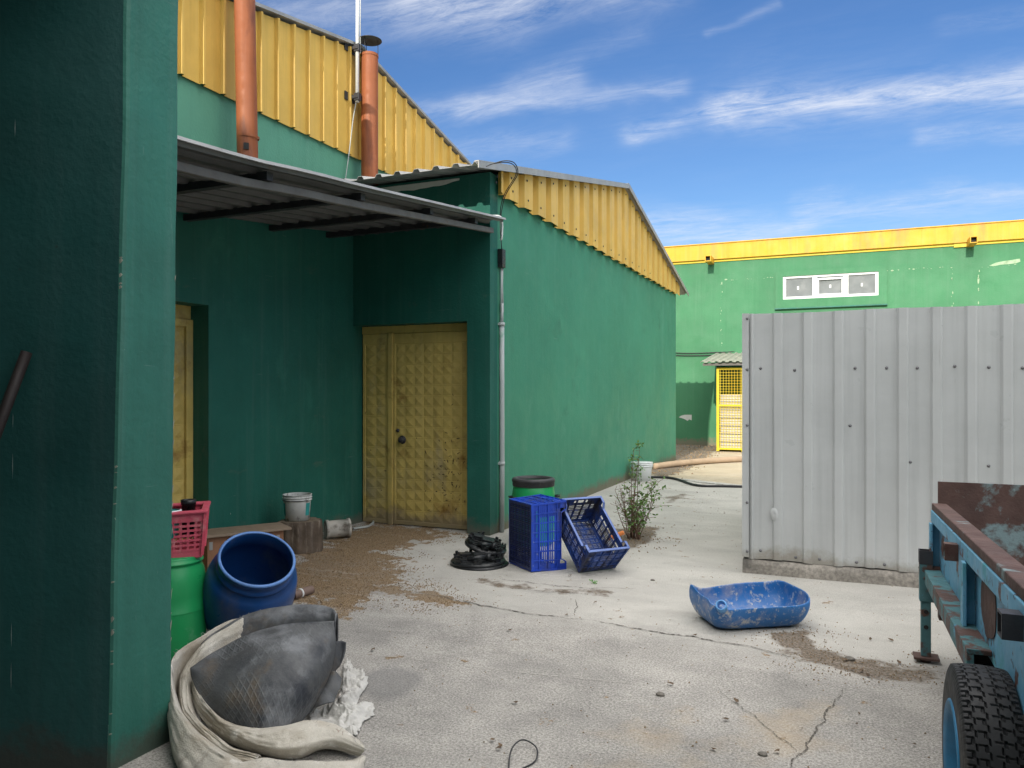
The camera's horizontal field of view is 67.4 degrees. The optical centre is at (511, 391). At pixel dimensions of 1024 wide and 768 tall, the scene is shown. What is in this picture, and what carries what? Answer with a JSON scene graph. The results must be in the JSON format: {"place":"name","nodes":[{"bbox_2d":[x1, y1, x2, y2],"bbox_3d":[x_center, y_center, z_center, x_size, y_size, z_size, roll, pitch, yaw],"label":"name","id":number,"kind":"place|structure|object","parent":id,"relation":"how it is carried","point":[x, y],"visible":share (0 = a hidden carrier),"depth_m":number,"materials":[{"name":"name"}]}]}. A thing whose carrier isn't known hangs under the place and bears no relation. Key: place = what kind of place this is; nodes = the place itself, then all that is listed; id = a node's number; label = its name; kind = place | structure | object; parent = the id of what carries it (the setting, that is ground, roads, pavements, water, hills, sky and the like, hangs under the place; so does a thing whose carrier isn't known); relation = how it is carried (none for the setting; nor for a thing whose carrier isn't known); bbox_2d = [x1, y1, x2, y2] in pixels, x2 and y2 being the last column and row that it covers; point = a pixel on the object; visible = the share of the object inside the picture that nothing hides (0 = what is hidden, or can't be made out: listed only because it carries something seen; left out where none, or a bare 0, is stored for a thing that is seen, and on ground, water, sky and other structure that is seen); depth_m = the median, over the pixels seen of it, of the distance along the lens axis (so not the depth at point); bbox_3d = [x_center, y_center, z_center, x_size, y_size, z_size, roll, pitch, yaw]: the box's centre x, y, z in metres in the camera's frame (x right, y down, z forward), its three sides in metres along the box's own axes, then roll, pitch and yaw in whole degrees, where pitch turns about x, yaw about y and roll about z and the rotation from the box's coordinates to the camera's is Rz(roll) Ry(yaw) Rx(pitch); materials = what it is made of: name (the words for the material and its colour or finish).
{"place":"outdoors","nodes":[
{"label":"outdoors","id":0,"kind":"place"},
{"bbox_2d":[107,444,1023,767],"bbox_3d":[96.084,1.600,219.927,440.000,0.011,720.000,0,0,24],"label":"ground","id":1,"kind":"structure","parent":0,"point":[433,710],"depth_m":4.58,"materials":[{"name":"concrete"}]},
{"bbox_2d":[0,0,177,767],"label":"porch wall","id":2,"kind":"structure","parent":1,"relation":"on","point":[88,142],"depth_m":3.25,"materials":[{"name":"green paint"}]},
{"bbox_2d":[0,350,31,438],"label":"iron bar","id":3,"kind":"object","parent":2,"relation":"attached to","point":[14,383],"visible":1,"depth_m":3.15,"materials":[{"name":"black metal"}]},
{"bbox_2d":[171,555,206,659],"bbox_3d":[-2.084,1.300,4.697,0.415,0.600,0.415,0,0,24],"label":"green barrel","id":4,"kind":"object","parent":1,"relation":"on","point":[188,625],"visible":0.35,"depth_m":4.57,"materials":[{"name":"plastic"}]},
{"bbox_2d":[171,501,210,557],"bbox_3d":[-2.088,0.861,4.713,0.442,0.292,0.342,-2,3,-18],"label":"laundry basket","id":5,"kind":"object","parent":4,"relation":"on","point":[190,547],"visible":0.52,"depth_m":4.62,"materials":[{"name":"pink plastic"}]},
{"bbox_2d":[171,508,181,538],"bbox_3d":[-2.058,0.797,4.620,0.134,0.166,0.134,0,0,24],"label":"plastic cup","id":6,"kind":"object","parent":5,"relation":"in","point":[176,524],"visible":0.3,"depth_m":4.60,"materials":[{"name":"white plastic"}]},
{"bbox_2d":[181,498,195,537],"bbox_3d":[-2.001,0.785,4.750,0.090,0.230,0.090,0,0,24],"label":"black canister","id":7,"kind":"object","parent":5,"relation":"in","point":[188,504],"visible":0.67,"depth_m":4.72,"materials":[{"name":"plastic"}]},
{"bbox_2d":[199,522,291,570],"bbox_3d":[-2.409,1.419,6.928,0.740,0.361,0.345,0,0,-34],"label":"wooden box","id":8,"kind":"object","parent":1,"relation":"on","point":[217,538],"visible":0.42,"depth_m":6.78,"materials":[{"name":"brown wood"}]},
{"bbox_2d":[203,531,296,630],"bbox_3d":[-1.648,1.237,4.829,0.560,0.540,0.560,0,36,-35],"label":"blue drum","id":9,"kind":"object","parent":1,"relation":"on","point":[249,572],"visible":0.83,"depth_m":4.72,"materials":[{"name":"plastic"}]},
{"bbox_2d":[167,618,365,767],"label":"woven sack","id":10,"kind":"object","parent":1,"relation":"on","point":[195,742],"visible":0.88,"depth_m":3.35,"materials":[{"name":"fabric"}]},
{"bbox_2d":[190,604,345,727],"bbox_3d":[-1.230,1.377,3.922,0.742,0.446,0.928,0,0,-16],"label":"rubber mat","id":11,"kind":"object","parent":10,"relation":"in","point":[274,666],"visible":0.83,"depth_m":3.69,"materials":[{"name":"black rubber"}]},
{"bbox_2d":[278,517,322,554],"bbox_3d":[-2.118,1.445,7.710,0.454,0.310,0.455,0,0,24],"label":"tree stump","id":12,"kind":"object","parent":1,"relation":"on","point":[303,537],"visible":0.73,"depth_m":7.56,"materials":[{"name":"brown wood"}]},
{"bbox_2d":[282,492,311,521],"bbox_3d":[-2.155,1.161,7.707,0.293,0.255,0.293,0,0,1],"label":"paint bucket","id":13,"kind":"object","parent":12,"relation":"on","point":[297,505],"visible":1,"depth_m":7.60,"materials":[{"name":"plastic"}]},
{"bbox_2d":[294,585,314,599],"bbox_3d":[-1.631,1.566,5.971,0.075,0.075,0.202,0,0,28],"label":"pipe stub","id":14,"kind":"object","parent":1,"relation":"on","point":[304,591],"visible":0.87,"depth_m":5.95,"materials":[{"name":"brown plastic"}]},
{"bbox_2d":[172,0,471,539],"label":"workshop building","id":15,"kind":"structure","parent":1,"relation":"on","point":[268,389],"depth_m":7.96,"materials":[{"name":"green paint"}]},
{"bbox_2d":[172,304,192,539],"bbox_3d":[-3.249,0.400,6.750,0.080,2.400,1.070,0,0,24],"label":"door","id":16,"kind":"structure","parent":15,"relation":"in","point":[183,356],"depth_m":7.15,"materials":[{"name":"yellow paint"}]},
{"bbox_2d":[176,135,505,237],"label":"canopy roof","id":17,"kind":"structure","parent":15,"relation":"attached to","point":[213,182],"depth_m":6.33,"materials":[{"name":"metal"}]},
{"bbox_2d":[234,0,259,157],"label":"flue pipe","id":18,"kind":"object","parent":17,"relation":"on","point":[247,137],"visible":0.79,"depth_m":7.13,"materials":[{"name":"orange metal"}]},
{"bbox_2d":[496,215,502,239],"bbox_3d":[-0.202,-1.805,8.440,0.227,0.272,0.073,0,0,-20],"label":"drip tube","id":19,"kind":"object","parent":17,"relation":"hanging from","point":[501,238],"visible":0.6,"depth_m":8.47,"materials":[{"name":"white plastic"}]},
{"bbox_2d":[345,0,360,177],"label":"antenna mast","id":20,"kind":"object","parent":15,"relation":"attached to","point":[356,49],"visible":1,"depth_m":9.07,"materials":[{"name":"white metal"}]},
{"bbox_2d":[324,518,351,538],"bbox_3d":[-1.895,1.495,8.349,0.265,0.212,0.212,0,0,-24],"label":"metal can","id":21,"kind":"object","parent":1,"relation":"on","point":[337,528],"visible":1,"depth_m":8.29,"materials":[{"name":"grey metal"}]},
{"bbox_2d":[309,658,374,734],"bbox_3d":[-0.831,1.556,4.061,0.331,0.077,1.036,0,0,1],"label":"torn plastic","id":22,"kind":"object","parent":1,"relation":"on","point":[347,712],"visible":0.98,"depth_m":3.79,"materials":[{"name":"white plastic"}]},
{"bbox_2d":[353,521,373,529],"bbox_3d":[-1.772,1.585,9.240,0.226,0.028,0.770,0,0,-7],"label":"hose end","id":23,"kind":"object","parent":1,"relation":"on","point":[366,526],"visible":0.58,"depth_m":8.94,"materials":[{"name":"grey plastic"}]},
{"bbox_2d":[452,561,508,570],"bbox_3d":[-0.294,1.589,7.093,0.530,0.022,0.530,0,0,24],"label":"rubber disc","id":24,"kind":"object","parent":1,"relation":"on","point":[506,564],"visible":0.31,"depth_m":6.87,"materials":[{"name":"black rubber"}]},
{"bbox_2d":[451,549,505,567],"bbox_3d":[-0.312,1.529,7.101,0.510,0.103,0.510,0,0,-11],"label":"round lid","id":25,"kind":"object","parent":24,"relation":"on","point":[469,559],"visible":0.96,"depth_m":6.96,"materials":[{"name":"black plastic"}]},
{"bbox_2d":[464,531,506,555],"bbox_3d":[-0.243,1.441,7.342,0.410,0.103,0.410,13,9,-6],"label":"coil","id":26,"kind":"object","parent":25,"relation":"on","point":[479,542],"visible":0.99,"depth_m":7.25,"materials":[{"name":"black plastic"}]},
{"bbox_2d":[410,592,577,618],"bbox_3d":[-0.173,1.594,5.713,1.591,0.001,0.092,0,0,30],"label":"ground crack","id":27,"kind":"object","parent":1,"relation":"on","point":[489,606],"visible":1,"depth_m":5.71,"materials":[{"name":"grey concrete"}]},
{"bbox_2d":[347,651,674,686],"bbox_3d":[-0.105,1.594,4.422,2.163,0.001,0.034,0,0,17],"label":"pale score line","id":28,"kind":"object","parent":1,"relation":"on","point":[499,669],"visible":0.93,"depth_m":4.39,"materials":[{"name":"grey concrete"}]},
{"bbox_2d":[342,160,688,535],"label":"shed building","id":29,"kind":"structure","parent":1,"relation":"on","point":[593,285],"depth_m":10.01,"materials":[{"name":"green paint"}]},
{"bbox_2d":[359,35,381,186],"bbox_3d":[-1.703,-3.345,9.191,0.290,1.770,0.290,0,0,24],"label":"flue pipe","id":30,"kind":"object","parent":29,"relation":"on","point":[369,113],"visible":0.91,"depth_m":9.10,"materials":[{"name":"metal"}]},
{"bbox_2d":[362,323,466,529],"bbox_3d":[-1.136,0.407,9.092,1.527,2.385,0.106,0,0,24],"label":"steel door","id":31,"kind":"structure","parent":29,"relation":"attached to","point":[414,424],"depth_m":9.10,"materials":[{"name":"yellow paint"}]},
{"bbox_2d":[363,334,387,522],"bbox_3d":[-1.650,0.450,9.337,0.360,2.280,0.048,0,0,24],"label":"door leaf","id":32,"kind":"structure","parent":31,"relation":"in","point":[375,346],"depth_m":9.32,"materials":[{"name":"yellow paint"}]},
{"bbox_2d":[365,331,466,529],"bbox_3d":[-1.111,0.450,9.099,1.471,2.280,0.053,0,0,24],"label":"door leaf","id":33,"kind":"structure","parent":31,"relation":"in","point":[430,368],"depth_m":9.02,"materials":[{"name":"yellow paint"}]},
{"bbox_2d":[486,160,517,531],"bbox_3d":[-0.068,-0.410,8.296,0.288,4.021,0.940,0,0,7],"label":"conduit pipe","id":34,"kind":"object","parent":29,"relation":"attached to","point":[501,265],"visible":0.98,"depth_m":8.70,"materials":[{"name":"grey plastic"}]},
{"bbox_2d":[508,739,537,767],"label":"wire loop","id":35,"kind":"object","parent":1,"relation":"on","point":[534,761],"visible":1,"depth_m":3.36,"materials":[{"name":"grey metal"}]},
{"bbox_2d":[508,475,559,546],"bbox_3d":[0.242,1.254,8.075,0.507,0.692,0.476,0,0,24],"label":"lidded barrel","id":36,"kind":"object","parent":1,"relation":"on","point":[527,485],"visible":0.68,"depth_m":7.91,"materials":[{"name":"green plastic"}]},
{"bbox_2d":[509,494,565,571],"bbox_3d":[0.225,1.294,7.023,0.350,0.632,0.472,0,0,-28],"label":"standing crate","id":37,"kind":"object","parent":1,"relation":"on","point":[532,509],"visible":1,"depth_m":6.86,"materials":[{"name":"blue plastic"}]},
{"bbox_2d":[504,579,632,588],"bbox_3d":[0.430,1.594,6.317,1.145,0.001,0.114,0,0,16],"label":"ground crack","id":38,"kind":"object","parent":1,"relation":"on","point":[572,586],"visible":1,"depth_m":6.25,"materials":[{"name":"grey concrete"}]},
{"bbox_2d":[560,496,629,572],"bbox_3d":[0.701,1.289,6.929,0.422,0.306,0.622,0,40,-25],"label":"tilted crate","id":39,"kind":"object","parent":1,"relation":"on","point":[604,555],"visible":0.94,"depth_m":6.98,"materials":[{"name":"blue plastic"}]},
{"bbox_2d":[609,531,623,538],"bbox_3d":[0.991,1.377,7.325,0.165,0.104,0.040,0,0,20],"label":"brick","id":40,"kind":"object","parent":39,"relation":"attached to","point":[620,533],"visible":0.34,"depth_m":7.30,"materials":[{"name":"brick"}]},
{"bbox_2d":[297,491,933,750],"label":"dry leaf litter","id":41,"kind":"object","parent":1,"relation":"on","point":[735,699],"visible":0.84,"depth_m":4.39,"materials":[{"name":"brown plant"}]},
{"bbox_2d":[294,444,958,767],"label":"dirt","id":42,"kind":"structure","parent":1,"relation":"on","point":[358,540],"depth_m":6.72,"materials":[{"name":"brown soil"}]},
{"bbox_2d":[610,440,671,539],"bbox_3d":[1.385,1.062,8.339,0.712,1.083,0.426,0,0,-13],"label":"straggly shrub","id":43,"kind":"object","parent":1,"relation":"on","point":[637,516],"visible":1,"depth_m":8.32,"materials":[{"name":"green plant"}]},
{"bbox_2d":[631,461,652,480],"bbox_3d":[2.327,1.435,13.770,0.403,0.330,0.403,0,0,24],"label":"white bucket","id":44,"kind":"object","parent":1,"relation":"on","point":[647,470],"visible":0.84,"depth_m":13.62,"materials":[{"name":"plastic"}]},
{"bbox_2d":[656,692,664,695],"bbox_3d":[0.781,1.591,4.043,0.048,0.018,0.037,0,0,24],"label":"stone","id":45,"kind":"object","parent":1,"relation":"on","point":[660,694],"visible":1,"depth_m":4.03,"materials":[{"name":"stone"}]},
{"bbox_2d":[651,476,741,487],"bbox_3d":[3.324,1.578,13.160,2.908,0.049,0.778,0,0,38],"label":"black hose","id":46,"kind":"object","parent":1,"relation":"on","point":[700,485],"visible":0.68,"depth_m":12.85,"materials":[{"name":"black rubber"}]},
{"bbox_2d":[653,456,741,469],"bbox_3d":[4.732,1.534,16.983,4.544,0.141,0.405,0,0,-31],"label":"hose","id":47,"kind":"object","parent":1,"relation":"on","point":[669,464],"visible":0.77,"depth_m":16.60,"materials":[{"name":"beige plastic"}]},
{"bbox_2d":[599,621,796,658],"bbox_3d":[1.145,1.594,4.992,1.408,0.001,0.088,0,0,34],"label":"ground crack","id":48,"kind":"object","parent":1,"relation":"on","point":[698,637],"visible":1,"depth_m":4.99,"materials":[{"name":"grey concrete"}]},
{"bbox_2d":[700,352,741,450],"bbox_3d":[6.687,0.222,20.863,2.650,2.716,2.590,0,0,24],"label":"storage cage","id":49,"kind":"object","parent":1,"relation":"on","point":[723,375],"visible":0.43,"depth_m":20.28,"materials":[{"name":"yellow paint"}]},
{"bbox_2d":[721,442,741,447],"bbox_3d":[5.886,1.454,20.549,0.600,0.197,0.500,0,0,24],"label":"packed tray","id":50,"kind":"object","parent":1,"relation":"on","point":[732,444],"visible":0.51,"depth_m":20.31,"materials":[{"name":"beige cardboard"}]},
{"bbox_2d":[721,434,741,441],"bbox_3d":[5.888,1.242,20.534,0.600,0.197,0.500,0,0,25],"label":"packed tray","id":51,"kind":"object","parent":50,"relation":"on","point":[727,439],"visible":0.48,"depth_m":20.32,"materials":[{"name":"beige cardboard"}]},
{"bbox_2d":[721,426,741,433],"bbox_3d":[5.904,1.030,20.535,0.600,0.197,0.500,0,0,24],"label":"packed tray","id":52,"kind":"object","parent":51,"relation":"on","point":[727,430],"visible":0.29,"depth_m":20.32,"materials":[{"name":"beige cardboard"}]},
{"bbox_2d":[721,418,741,425],"bbox_3d":[5.898,0.818,20.551,0.600,0.197,0.500,0,0,24],"label":"packed tray","id":53,"kind":"object","parent":52,"relation":"on","point":[728,420],"visible":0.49,"depth_m":20.33,"materials":[{"name":"beige cardboard"}]},
{"bbox_2d":[721,410,741,417],"bbox_3d":[5.889,0.606,20.541,0.600,0.197,0.500,0,0,24],"label":"packed tray","id":54,"kind":"object","parent":53,"relation":"on","point":[732,411],"visible":0.56,"depth_m":20.32,"materials":[{"name":"beige cardboard"}]},
{"bbox_2d":[721,402,741,409],"bbox_3d":[5.865,0.394,20.541,0.600,0.197,0.500,0,0,22],"label":"packed tray","id":55,"kind":"object","parent":54,"relation":"on","point":[731,407],"visible":0.69,"depth_m":20.30,"materials":[{"name":"beige cardboard"}]},
{"bbox_2d":[721,395,741,401],"bbox_3d":[5.897,0.181,20.542,0.600,0.197,0.500,0,0,23],"label":"packed tray","id":56,"kind":"object","parent":55,"relation":"on","point":[728,398],"visible":0.53,"depth_m":20.32,"materials":[{"name":"beige cardboard"}]},
{"bbox_2d":[689,580,809,628],"bbox_3d":[1.647,1.483,5.302,0.731,0.235,0.526,0,0,-10],"label":"blue tub","id":57,"kind":"object","parent":1,"relation":"on","point":[776,603],"visible":1,"depth_m":5.33,"materials":[{"name":"plastic"}]},
{"bbox_2d":[724,694,799,755],"bbox_3d":[1.189,1.594,3.742,0.030,0.001,0.798,0,0,-12],"label":"ground crack","id":58,"kind":"object","parent":1,"relation":"on","point":[761,722],"visible":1,"depth_m":3.69,"materials":[{"name":"grey concrete"}]},
{"bbox_2d":[757,751,767,756],"bbox_3d":[1.101,1.592,3.377,0.044,0.016,0.032,0,0,24],"label":"stone","id":59,"kind":"object","parent":1,"relation":"on","point":[762,753],"visible":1,"depth_m":3.37,"materials":[{"name":"stone"}]},
{"bbox_2d":[791,689,842,766],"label":"ground crack","id":60,"kind":"object","parent":1,"relation":"on","point":[816,730],"visible":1,"depth_m":3.60,"materials":[{"name":"grey concrete"}]},
{"bbox_2d":[845,656,854,660],"bbox_3d":[2.012,1.589,4.573,0.060,0.022,0.043,0,0,9],"label":"stone","id":61,"kind":"object","parent":1,"relation":"on","point":[850,658],"visible":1,"depth_m":4.56,"materials":[{"name":"stone"}]},
{"bbox_2d":[742,304,1023,587],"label":"sheet metal hut","id":62,"kind":"object","parent":1,"relation":"on","point":[864,431],"visible":0.86,"depth_m":6.39,"materials":[{"name":"metal"}]},
{"bbox_2d":[913,481,1023,767],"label":"trailer","id":63,"kind":"object","parent":1,"relation":"on","point":[971,572],"visible":1,"depth_m":2.93,"materials":[{"name":"metal"}]},
{"bbox_2d":[255,0,1023,245],"label":"sky","id":64,"kind":"structure","parent":0,"point":[725,120],"materials":[{"name":"blue"}]},
{"bbox_2d":[664,219,1023,445],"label":"building","id":65,"kind":"structure","parent":0,"point":[728,284],"depth_m":21.44,"materials":[{"name":"green paint"}]},
{"bbox_2d":[676,351,733,355],"bbox_3d":[5.105,-1.188,22.913,3.010,0.289,0.160,0,0,27],"label":"cable","id":66,"kind":"object","parent":65,"relation":"attached to","point":[699,353],"depth_m":22.74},
{"bbox_2d":[783,271,878,298],"bbox_3d":[8.830,-2.925,21.348,2.450,0.650,0.105,0,0,24],"label":"window","id":67,"kind":"structure","parent":65,"relation":"in","point":[860,283],"depth_m":21.32,"materials":[{"name":"white plastic"}]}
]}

